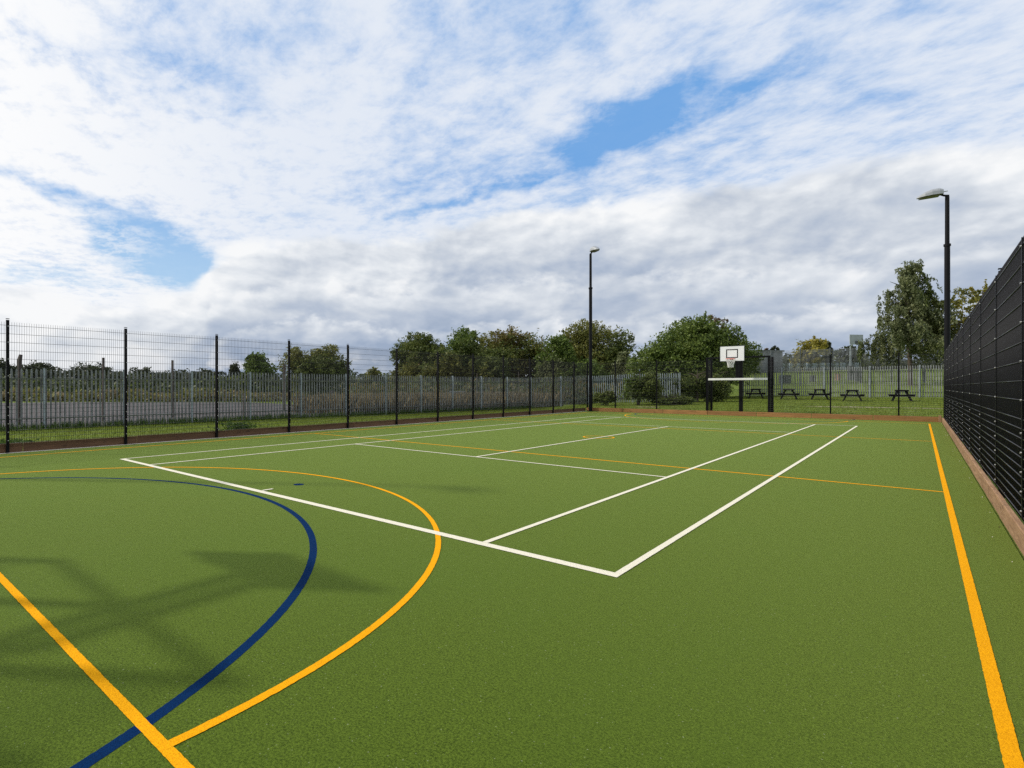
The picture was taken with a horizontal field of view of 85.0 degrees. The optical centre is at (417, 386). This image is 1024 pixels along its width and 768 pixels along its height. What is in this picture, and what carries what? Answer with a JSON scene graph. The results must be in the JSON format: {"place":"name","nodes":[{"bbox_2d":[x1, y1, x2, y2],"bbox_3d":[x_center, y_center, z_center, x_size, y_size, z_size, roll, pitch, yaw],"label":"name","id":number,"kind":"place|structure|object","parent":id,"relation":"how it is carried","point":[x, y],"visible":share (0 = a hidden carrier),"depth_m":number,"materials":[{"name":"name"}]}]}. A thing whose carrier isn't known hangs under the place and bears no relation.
{"place":"outdoors","nodes":[
{"label":"outdoors","id":0,"kind":"place"},
{"bbox_2d":[0,407,586,441],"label":"verge grass","id":1,"kind":"structure","parent":0,"point":[59,436],"depth_m":22.23,"materials":[{"name":"plant"}]},
{"bbox_2d":[0,369,1023,559],"bbox_3d":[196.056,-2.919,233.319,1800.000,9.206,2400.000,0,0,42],"label":"ground","id":2,"kind":"structure","parent":0,"point":[735,392],"depth_m":36.69,"materials":[{"name":"green plant"}]},
{"bbox_2d":[0,358,16,379],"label":"distant tree","id":3,"kind":"object","parent":2,"relation":"on","point":[3,366],"visible":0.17,"depth_m":95.11,"materials":[{"name":"green plant"}]},
{"bbox_2d":[0,443,22,452],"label":"timber board","id":4,"kind":"object","parent":2,"relation":"on","point":[16,447],"visible":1,"depth_m":13.21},
{"bbox_2d":[0,438,42,443],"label":"weed clump","id":5,"kind":"object","parent":2,"relation":"on","point":[16,440],"visible":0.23,"depth_m":14.56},
{"bbox_2d":[22,360,35,374],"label":"distant tree","id":6,"kind":"object","parent":2,"relation":"on","point":[28,366],"visible":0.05,"depth_m":99.47,"materials":[{"name":"green plant"}]},
{"bbox_2d":[25,362,63,387],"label":"distant tree","id":7,"kind":"object","parent":2,"relation":"on","point":[40,365],"visible":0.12,"depth_m":96.64,"materials":[{"name":"green plant"}]},
{"bbox_2d":[23,436,136,451],"bbox_3d":[-8.696,1.477,14.349,0.052,0.225,2.622,0,0,43],"label":"timber board","id":8,"kind":"object","parent":2,"relation":"on","point":[51,445],"visible":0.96,"depth_m":14.20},
{"bbox_2d":[52,362,110,387],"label":"distant tree","id":9,"kind":"object","parent":2,"relation":"on","point":[93,368],"visible":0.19,"depth_m":95.03,"materials":[{"name":"green plant"}]},
{"bbox_2d":[129,366,155,391],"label":"distant tree","id":10,"kind":"object","parent":2,"relation":"on","point":[145,368],"visible":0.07,"depth_m":98.86,"materials":[{"name":"green plant"}]},
{"bbox_2d":[2,387,305,401],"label":"scrub hedge","id":11,"kind":"object","parent":2,"relation":"on","point":[71,396],"visible":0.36,"depth_m":59.73,"materials":[{"name":"green plant"}]},
{"bbox_2d":[2,402,325,429],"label":"tarmac lot","id":12,"kind":"structure","parent":2,"relation":"on","point":[71,410],"depth_m":36.99,"materials":[{"name":"asphalt"}]},
{"bbox_2d":[17,354,22,423],"bbox_3d":[-16.625,0.216,23.002,0.156,3.163,0.156,0,0,22],"label":"concrete post","id":13,"kind":"object","parent":12,"relation":"on","point":[21,356],"visible":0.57,"depth_m":22.97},
{"bbox_2d":[102,358,104,420],"bbox_3d":[-14.546,0.222,25.500,0.088,3.150,0.088,0,0,22],"label":"concrete post","id":14,"kind":"object","parent":12,"relation":"on","point":[103,363],"visible":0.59,"depth_m":25.46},
{"bbox_2d":[171,360,173,417],"bbox_3d":[-12.670,0.207,28.500,0.088,3.180,0.088,0,0,22],"label":"concrete post","id":15,"kind":"object","parent":12,"relation":"on","point":[172,365],"visible":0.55,"depth_m":28.48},
{"bbox_2d":[154,368,188,388],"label":"distant tree","id":16,"kind":"object","parent":2,"relation":"on","point":[180,372],"visible":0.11,"depth_m":107.19,"materials":[{"name":"green plant"}]},
{"bbox_2d":[137,430,224,442],"bbox_3d":[-6.915,1.477,16.296,0.052,0.225,2.622,0,0,43],"label":"timber board","id":17,"kind":"object","parent":2,"relation":"on","point":[171,437],"visible":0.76,"depth_m":16.14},
{"bbox_2d":[2,371,400,398],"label":"scrub hedge","id":18,"kind":"object","parent":2,"relation":"on","point":[80,382],"visible":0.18,"depth_m":72.40,"materials":[{"name":"green plant"}]},
{"bbox_2d":[179,368,224,384],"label":"distant tree","id":19,"kind":"object","parent":2,"relation":"on","point":[207,371],"visible":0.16,"depth_m":104.13,"materials":[{"name":"green plant"}]},
{"bbox_2d":[227,361,240,382],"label":"conifer","id":20,"kind":"object","parent":2,"relation":"on","point":[237,370],"visible":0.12,"depth_m":84.59,"materials":[{"name":"green plant"}]},
{"bbox_2d":[208,421,268,430],"bbox_3d":[-6.199,1.435,19.141,1.919,0.498,1.626,0,0,7],"label":"weed clump","id":21,"kind":"object","parent":2,"relation":"on","point":[237,425],"visible":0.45,"depth_m":19.09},
{"bbox_2d":[239,350,278,393],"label":"round tree","id":22,"kind":"object","parent":2,"relation":"on","point":[252,360],"visible":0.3,"depth_m":73.66,"materials":[{"name":"green plant"}]},
{"bbox_2d":[225,426,295,437],"bbox_3d":[-5.134,1.477,18.242,0.050,0.225,2.622,0,0,42],"label":"timber board","id":23,"kind":"object","parent":2,"relation":"on","point":[254,431],"visible":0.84,"depth_m":18.11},
{"bbox_2d":[0,404,534,431],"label":"long grass","id":24,"kind":"structure","parent":2,"relation":"on","point":[157,421],"depth_m":24.49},
{"bbox_2d":[0,318,574,453],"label":"fence","id":25,"kind":"object","parent":2,"relation":"on","point":[511,389],"visible":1,"depth_m":18.01,"materials":[{"name":"metal"}]},
{"bbox_2d":[0,411,581,453],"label":"edging strip","id":26,"kind":"object","parent":2,"relation":"on","point":[246,435],"visible":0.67,"depth_m":17.07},
{"bbox_2d":[0,368,586,429],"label":"palisade fence","id":27,"kind":"object","parent":2,"relation":"on","point":[300,380],"visible":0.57,"depth_m":25.65,"materials":[{"name":"metal"}]},
{"bbox_2d":[277,343,355,397],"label":"round tree","id":28,"kind":"object","parent":2,"relation":"on","point":[340,366],"visible":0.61,"depth_m":62.31,"materials":[{"name":"green plant"}]},
{"bbox_2d":[296,422,352,431],"bbox_3d":[-3.354,1.477,20.188,0.050,0.225,2.622,0,0,42],"label":"timber board","id":29,"kind":"object","parent":2,"relation":"on","point":[308,428],"visible":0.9,"depth_m":20.08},
{"bbox_2d":[363,366,381,392],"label":"shrub","id":30,"kind":"object","parent":2,"relation":"on","point":[374,373],"visible":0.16,"depth_m":69.42,"materials":[{"name":"green plant"}]},
{"bbox_2d":[353,419,400,427],"bbox_3d":[-1.573,1.477,22.135,0.052,0.225,2.622,0,0,42],"label":"timber board","id":31,"kind":"object","parent":2,"relation":"on","point":[373,423],"visible":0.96,"depth_m":22.00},
{"bbox_2d":[388,331,446,386],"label":"bushy tree","id":32,"kind":"object","parent":2,"relation":"on","point":[418,343],"visible":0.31,"depth_m":60.34,"materials":[{"name":"green plant"}]},
{"bbox_2d":[401,417,440,423],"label":"timber board","id":33,"kind":"object","parent":2,"relation":"on","point":[416,420],"visible":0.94,"depth_m":23.93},
{"bbox_2d":[292,391,568,413],"bbox_3d":[1.891,0.927,39.216,21.679,1.379,7.416,0,0,-41],"label":"dry scrub","id":34,"kind":"object","parent":2,"relation":"on","point":[467,393],"visible":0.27,"depth_m":33.94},
{"bbox_2d":[414,343,467,388],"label":"shrub","id":35,"kind":"object","parent":2,"relation":"on","point":[453,364],"visible":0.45,"depth_m":55.62,"materials":[{"name":"green plant"}]},
{"bbox_2d":[441,415,475,420],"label":"timber board","id":36,"kind":"object","parent":2,"relation":"on","point":[453,418],"visible":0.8,"depth_m":25.90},
{"bbox_2d":[444,325,483,369],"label":"bushy tree","id":37,"kind":"object","parent":2,"relation":"on","point":[463,342],"visible":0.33,"depth_m":58.38,"materials":[{"name":"green plant"}]},
{"bbox_2d":[281,372,663,385],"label":"distant hedge","id":38,"kind":"object","parent":2,"relation":"on","point":[363,378],"depth_m":145.28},
{"bbox_2d":[340,375,625,403],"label":"scrub hedge","id":39,"kind":"object","parent":2,"relation":"on","point":[486,387],"visible":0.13,"depth_m":50.72,"materials":[{"name":"green plant"}]},
{"bbox_2d":[465,347,515,384],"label":"shrub","id":40,"kind":"object","parent":2,"relation":"on","point":[490,352],"visible":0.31,"depth_m":55.68,"materials":[{"name":"green plant"}]},
{"bbox_2d":[476,413,505,418],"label":"timber board","id":41,"kind":"object","parent":2,"relation":"on","point":[486,416],"visible":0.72,"depth_m":27.82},
{"bbox_2d":[0,411,1023,767],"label":"turf pitch","id":42,"kind":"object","parent":2,"relation":"on","point":[798,619],"visible":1,"depth_m":4.08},
{"bbox_2d":[0,572,194,767],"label":"netball goal line","id":43,"kind":"object","parent":42,"relation":"on","point":[174,756],"visible":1,"depth_m":2.89,"materials":[{"name":"paint"}]},
{"bbox_2d":[0,477,316,767],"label":"football goal arc","id":44,"kind":"object","parent":42,"relation":"on","point":[163,710],"visible":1,"depth_m":3.23,"materials":[{"name":"paint"}]},
{"bbox_2d":[3,467,440,748],"bbox_3d":[-3.083,1.573,7.633,10.027,0.001,5.045,0,0,42],"label":"netball goal arc","id":45,"kind":"object","parent":42,"relation":"on","point":[208,724],"visible":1,"depth_m":3.26,"materials":[{"name":"paint"}]},
{"bbox_2d":[0,412,586,457],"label":"netball side line","id":46,"kind":"object","parent":42,"relation":"on","point":[247,438],"visible":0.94,"depth_m":16.14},
{"bbox_2d":[124,416,592,458],"bbox_3d":[1.585,1.571,20.764,0.070,0.001,23.650,0,0,42],"label":"tennis tramline","id":47,"kind":"object","parent":42,"relation":"on","point":[326,440],"visible":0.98,"depth_m":15.82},
{"bbox_2d":[121,459,620,576],"bbox_3d":[-2.382,1.572,8.299,11.025,0.001,0.111,0,0,42],"label":"tennis baseline","id":48,"kind":"object","parent":42,"relation":"on","point":[592,569],"visible":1,"depth_m":6.06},
{"bbox_2d":[150,417,617,464],"bbox_3d":[2.595,1.571,19.839,0.068,0.001,23.650,0,0,42],"label":"tennis tramline","id":49,"kind":"object","parent":42,"relation":"on","point":[348,444],"visible":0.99,"depth_m":14.49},
{"bbox_2d":[358,444,664,476],"bbox_3d":[1.321,1.570,12.351,8.170,0.001,0.067,0,0,42],"label":"tennis service line","id":50,"kind":"object","parent":42,"relation":"on","point":[522,461],"visible":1,"depth_m":11.42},
{"bbox_2d":[476,427,662,456],"bbox_3d":[5.630,1.569,17.059,0.068,0.001,12.705,0,0,42],"label":"tennis centre line","id":51,"kind":"object","parent":42,"relation":"on","point":[561,443],"visible":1,"depth_m":15.24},
{"bbox_2d":[315,433,941,491],"bbox_3d":[2.217,1.574,13.430,15.375,0.001,0.069,0,0,42],"label":"netball third line","id":52,"kind":"object","parent":42,"relation":"on","point":[671,466],"visible":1,"depth_m":10.73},
{"bbox_2d":[483,424,815,542],"bbox_3d":[8.668,1.571,14.283,0.069,0.001,23.650,0,0,42],"label":"tennis tramline","id":53,"kind":"object","parent":42,"relation":"on","point":[534,524],"visible":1,"depth_m":7.67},
{"bbox_2d":[504,420,915,440],"bbox_3d":[9.210,1.574,21.073,15.375,0.001,0.068,0,0,42],"label":"netball third line","id":54,"kind":"object","parent":42,"relation":"on","point":[729,431],"visible":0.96,"depth_m":19.39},
{"bbox_2d":[615,426,856,573],"bbox_3d":[9.678,1.571,13.359,0.069,0.001,23.650,0,0,42],"label":"tennis tramline","id":55,"kind":"object","parent":42,"relation":"on","point":[655,550],"visible":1,"depth_m":6.42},
{"bbox_2d":[929,424,1023,767],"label":"netball side line","id":56,"kind":"object","parent":42,"relation":"on","point":[1009,748],"visible":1,"depth_m":3.20,"materials":[{"name":"paint"}]},
{"bbox_2d":[475,325,550,387],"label":"bushy tree","id":57,"kind":"object","parent":2,"relation":"on","point":[511,344],"visible":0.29,"depth_m":60.64,"materials":[{"name":"green plant"}]},
{"bbox_2d":[506,411,531,416],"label":"timber board","id":58,"kind":"object","parent":2,"relation":"on","point":[517,414],"visible":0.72,"depth_m":29.83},
{"bbox_2d":[532,410,554,414],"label":"timber board","id":59,"kind":"object","parent":2,"relation":"on","point":[542,412],"visible":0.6,"depth_m":31.76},
{"bbox_2d":[533,332,578,389],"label":"bushy tree","id":60,"kind":"object","parent":2,"relation":"on","point":[563,350],"visible":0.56,"depth_m":56.79,"materials":[{"name":"green plant"}]},
{"bbox_2d":[555,409,574,412],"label":"timber board","id":61,"kind":"object","parent":2,"relation":"on","point":[562,410],"visible":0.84,"depth_m":33.59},
{"bbox_2d":[575,408,585,411],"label":"timber board","id":62,"kind":"object","parent":2,"relation":"on","point":[580,409],"visible":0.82,"depth_m":35.27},
{"bbox_2d":[575,362,587,408],"bbox_3d":[10.496,0.074,35.212,0.090,3.406,1.906,0,0,42],"label":"fence","id":63,"kind":"object","parent":2,"relation":"on","point":[577,398],"visible":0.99,"depth_m":35.30,"materials":[{"name":"metal"}]},
{"bbox_2d":[546,356,617,390],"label":"shrub","id":64,"kind":"object","parent":2,"relation":"on","point":[585,361],"visible":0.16,"depth_m":54.82,"materials":[{"name":"green plant"}]},
{"bbox_2d":[552,318,636,398],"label":"bushy tree","id":65,"kind":"object","parent":2,"relation":"on","point":[607,351],"visible":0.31,"depth_m":59.20,"materials":[{"name":"green plant"}]},
{"bbox_2d":[589,246,599,410],"bbox_3d":[11.252,-3.639,34.994,0.460,10.633,1.200,0,0,-10],"label":"lamp post","id":66,"kind":"object","parent":2,"relation":"on","point":[593,249],"visible":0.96,"depth_m":35.34,"materials":[{"name":"metal"}]},
{"bbox_2d":[587,408,622,411],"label":"timber board","id":67,"kind":"object","parent":2,"relation":"on","point":[609,409],"visible":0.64,"depth_m":34.85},
{"bbox_2d":[593,391,617,405],"bbox_3d":[13.530,0.949,39.507,1.824,1.395,1.168,0,0,3],"label":"bramble bush","id":68,"kind":"object","parent":2,"relation":"on","point":[606,394],"visible":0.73,"depth_m":39.39,"materials":[{"name":"green plant"}]},
{"bbox_2d":[610,350,636,396],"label":"shrub","id":69,"kind":"object","parent":2,"relation":"on","point":[622,359],"visible":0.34,"depth_m":53.49,"materials":[{"name":"green plant"}]},
{"bbox_2d":[588,372,679,403],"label":"palisade fence","id":70,"kind":"object","parent":2,"relation":"on","point":[660,378],"visible":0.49,"depth_m":42.07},
{"bbox_2d":[617,367,664,404],"bbox_3d":[15.922,0.074,39.246,3.322,3.049,2.156,0,0,22],"label":"bramble bush","id":71,"kind":"object","parent":2,"relation":"on","point":[638,390],"visible":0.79,"depth_m":38.84,"materials":[{"name":"green plant"}]},
{"bbox_2d":[623,408,662,412],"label":"timber board","id":72,"kind":"object","parent":2,"relation":"on","point":[644,410],"visible":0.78,"depth_m":33.36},
{"bbox_2d":[587,360,704,410],"bbox_3d":[13.699,0.074,33.512,7.111,3.406,0.090,0,0,42],"label":"fence","id":73,"kind":"object","parent":2,"relation":"on","point":[652,392],"visible":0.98,"depth_m":33.09,"materials":[{"name":"metal"}]},
{"bbox_2d":[648,393,696,404],"bbox_3d":[17.835,0.992,38.534,2.887,1.150,2.062,0,0,-8],"label":"bramble bush","id":74,"kind":"object","parent":2,"relation":"on","point":[687,400],"visible":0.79,"depth_m":38.09,"materials":[{"name":"green plant"}]},
{"bbox_2d":[663,409,706,414],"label":"timber board","id":75,"kind":"object","parent":2,"relation":"on","point":[697,412],"visible":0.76,"depth_m":31.75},
{"bbox_2d":[623,311,765,396],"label":"bush","id":76,"kind":"object","parent":2,"relation":"on","point":[702,339],"visible":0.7,"depth_m":45.35,"materials":[{"name":"green plant"}]},
{"bbox_2d":[666,370,731,401],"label":"bramble bush","id":77,"kind":"object","parent":2,"relation":"on","point":[690,385],"visible":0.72,"depth_m":40.49,"materials":[{"name":"green plant"}]},
{"bbox_2d":[691,369,734,397],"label":"bramble bush","id":78,"kind":"object","parent":2,"relation":"on","point":[725,376],"visible":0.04,"depth_m":43.79,"materials":[{"name":"green plant"}]},
{"bbox_2d":[708,314,733,335],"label":"bushy tree","id":79,"kind":"object","parent":2,"relation":"on","point":[720,324],"visible":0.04,"depth_m":53.39,"materials":[{"name":"green plant"}]},
{"bbox_2d":[708,411,755,415],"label":"timber board","id":80,"kind":"object","parent":2,"relation":"on","point":[732,413],"visible":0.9,"depth_m":30.12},
{"bbox_2d":[706,345,773,414],"bbox_3d":[17.294,-0.300,29.860,3.115,3.754,2.579,0,0,42],"label":"goal frame","id":81,"kind":"object","parent":2,"relation":"on","point":[736,355],"visible":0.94,"depth_m":30.11,"materials":[{"name":"black painted metal"},{"name":"white painted metal"}]},
{"bbox_2d":[746,389,765,398],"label":"picnic table","id":82,"kind":"object","parent":2,"relation":"on","point":[760,393],"visible":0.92,"depth_m":42.59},
{"bbox_2d":[747,350,783,372],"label":"grey cabin","id":83,"kind":"object","parent":2,"relation":"on","point":[765,366],"visible":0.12,"depth_m":93.04,"materials":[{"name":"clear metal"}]},
{"bbox_2d":[757,412,810,417],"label":"timber board","id":84,"kind":"object","parent":2,"relation":"on","point":[790,415],"visible":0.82,"depth_m":28.50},
{"bbox_2d":[777,390,799,399],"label":"picnic table","id":85,"kind":"object","parent":2,"relation":"on","point":[792,393],"visible":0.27,"depth_m":40.69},
{"bbox_2d":[788,335,831,370],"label":"distant tree","id":86,"kind":"object","parent":2,"relation":"on","point":[817,344],"visible":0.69,"depth_m":119.20,"materials":[{"name":"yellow plant"}]},
{"bbox_2d":[809,389,831,398],"bbox_3d":[29.284,0.551,40.000,1.315,0.784,1.500,0,0,33],"label":"picnic table","id":87,"kind":"object","parent":2,"relation":"on","point":[825,393],"visible":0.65,"depth_m":39.58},
{"bbox_2d":[783,362,858,370],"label":"palisade fence","id":88,"kind":"object","parent":2,"relation":"on","point":[843,365],"visible":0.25,"depth_m":100.03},
{"bbox_2d":[821,340,832,363],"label":"distant tree","id":89,"kind":"object","parent":2,"relation":"on","point":[829,346],"visible":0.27,"depth_m":124.44,"materials":[{"name":"green plant"}]},
{"bbox_2d":[812,413,872,419],"bbox_3d":[20.789,1.467,26.940,2.380,0.250,0.050,0,0,42],"label":"timber board","id":90,"kind":"object","parent":2,"relation":"on","point":[845,416],"visible":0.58,"depth_m":26.89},
{"bbox_2d":[744,365,941,397],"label":"palisade fence","id":91,"kind":"object","parent":2,"relation":"on","point":[781,372],"visible":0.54,"depth_m":42.74,"materials":[{"name":"metal"}]},
{"bbox_2d":[744,345,942,385],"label":"bar fence","id":92,"kind":"object","parent":2,"relation":"on","point":[829,351],"visible":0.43,"depth_m":57.82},
{"bbox_2d":[834,345,869,369],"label":"distant tree","id":93,"kind":"object","parent":2,"relation":"on","point":[844,356],"visible":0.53,"depth_m":129.43,"materials":[{"name":"green plant"}]},
{"bbox_2d":[840,390,864,400],"bbox_3d":[30.080,0.598,38.000,1.315,0.784,1.500,0,0,40],"label":"picnic table","id":94,"kind":"object","parent":2,"relation":"on","point":[858,395],"visible":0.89,"depth_m":37.71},
{"bbox_2d":[847,335,862,379],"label":"basketball stand","id":95,"kind":"object","parent":2,"relation":"on","point":[853,339],"visible":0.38,"depth_m":62.40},
{"bbox_2d":[769,352,943,417],"bbox_3d":[21.053,0.074,26.784,6.656,3.406,0.090,0,0,42],"label":"fence","id":96,"kind":"object","parent":2,"relation":"on","point":[871,385],"visible":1,"depth_m":26.17,"materials":[{"name":"metal"}]},
{"bbox_2d":[782,353,941,370],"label":"distant hedge","id":97,"kind":"object","parent":2,"relation":"on","point":[790,356],"visible":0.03,"depth_m":146.73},
{"bbox_2d":[888,390,914,401],"bbox_3d":[32.605,0.594,37.000,1.315,0.784,1.500,0,0,37],"label":"picnic table","id":98,"kind":"object","parent":2,"relation":"on","point":[908,395],"visible":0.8,"depth_m":36.60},
{"bbox_2d":[873,415,938,421],"bbox_3d":[22.530,1.467,25.347,2.300,0.250,0.050,0,0,42],"label":"timber board","id":99,"kind":"object","parent":2,"relation":"on","point":[906,418],"visible":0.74,"depth_m":25.31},
{"bbox_2d":[856,258,961,384],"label":"weeping tree","id":100,"kind":"object","parent":2,"relation":"on","point":[909,328],"visible":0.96,"depth_m":51.23,"materials":[{"name":"green plant"}]},
{"bbox_2d":[916,188,950,349],"bbox_3d":[23.388,-3.639,24.878,1.200,10.633,0.460,0,0,30],"label":"lamp post","id":101,"kind":"object","parent":2,"relation":"on","point":[934,193],"visible":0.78,"depth_m":24.60,"materials":[{"name":"metal"}]},
{"bbox_2d":[952,432,956,442],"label":"timber board","id":102,"kind":"object","parent":2,"relation":"on","point":[953,436],"visible":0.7,"depth_m":15.92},
{"bbox_2d":[925,279,988,361],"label":"open tree","id":103,"kind":"object","parent":2,"relation":"on","point":[958,303],"visible":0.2,"depth_m":50.93,"materials":[{"name":"green plant"}]},
{"bbox_2d":[955,436,960,448],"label":"timber board","id":104,"kind":"object","parent":2,"relation":"on","point":[957,440],"visible":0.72,"depth_m":14.34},
{"bbox_2d":[959,442,965,455],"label":"timber board","id":105,"kind":"object","parent":2,"relation":"on","point":[961,446],"visible":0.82,"depth_m":12.98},
{"bbox_2d":[963,448,970,464],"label":"timber board","id":106,"kind":"object","parent":2,"relation":"on","point":[966,453],"visible":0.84,"depth_m":11.58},
{"bbox_2d":[969,455,980,478],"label":"timber board","id":107,"kind":"object","parent":2,"relation":"on","point":[973,465],"visible":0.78,"depth_m":9.96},
{"bbox_2d":[977,468,991,494],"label":"timber board","id":108,"kind":"object","parent":2,"relation":"on","point":[982,478],"visible":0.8,"depth_m":8.51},
{"bbox_2d":[986,482,1005,514],"bbox_3d":[7.689,1.477,7.311,0.055,0.215,1.784,0,0,42],"label":"timber board","id":109,"kind":"object","parent":2,"relation":"on","point":[994,496],"visible":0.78,"depth_m":7.23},
{"bbox_2d":[999,500,1023,555],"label":"timber board","id":110,"kind":"object","parent":2,"relation":"on","point":[1012,521],"visible":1,"depth_m":5.80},
{"bbox_2d":[944,237,1023,520],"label":"fence","id":111,"kind":"object","parent":110,"relation":"on","point":[984,384],"visible":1,"depth_m":7.63,"materials":[{"name":"metal"}]},
{"bbox_2d":[0,0,1023,377],"label":"sky","id":112,"kind":"structure","parent":0,"point":[358,174],"materials":[{"name":"white"}]},
{"bbox_2d":[549,395,942,417],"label":"bank grass","id":113,"kind":"structure","parent":0,"point":[762,404],"depth_m":35.78,"materials":[{"name":"plant"}]},
{"bbox_2d":[806,406,894,407],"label":"worn path","id":114,"kind":"structure","parent":0,"point":[849,406],"depth_m":33.10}
]}

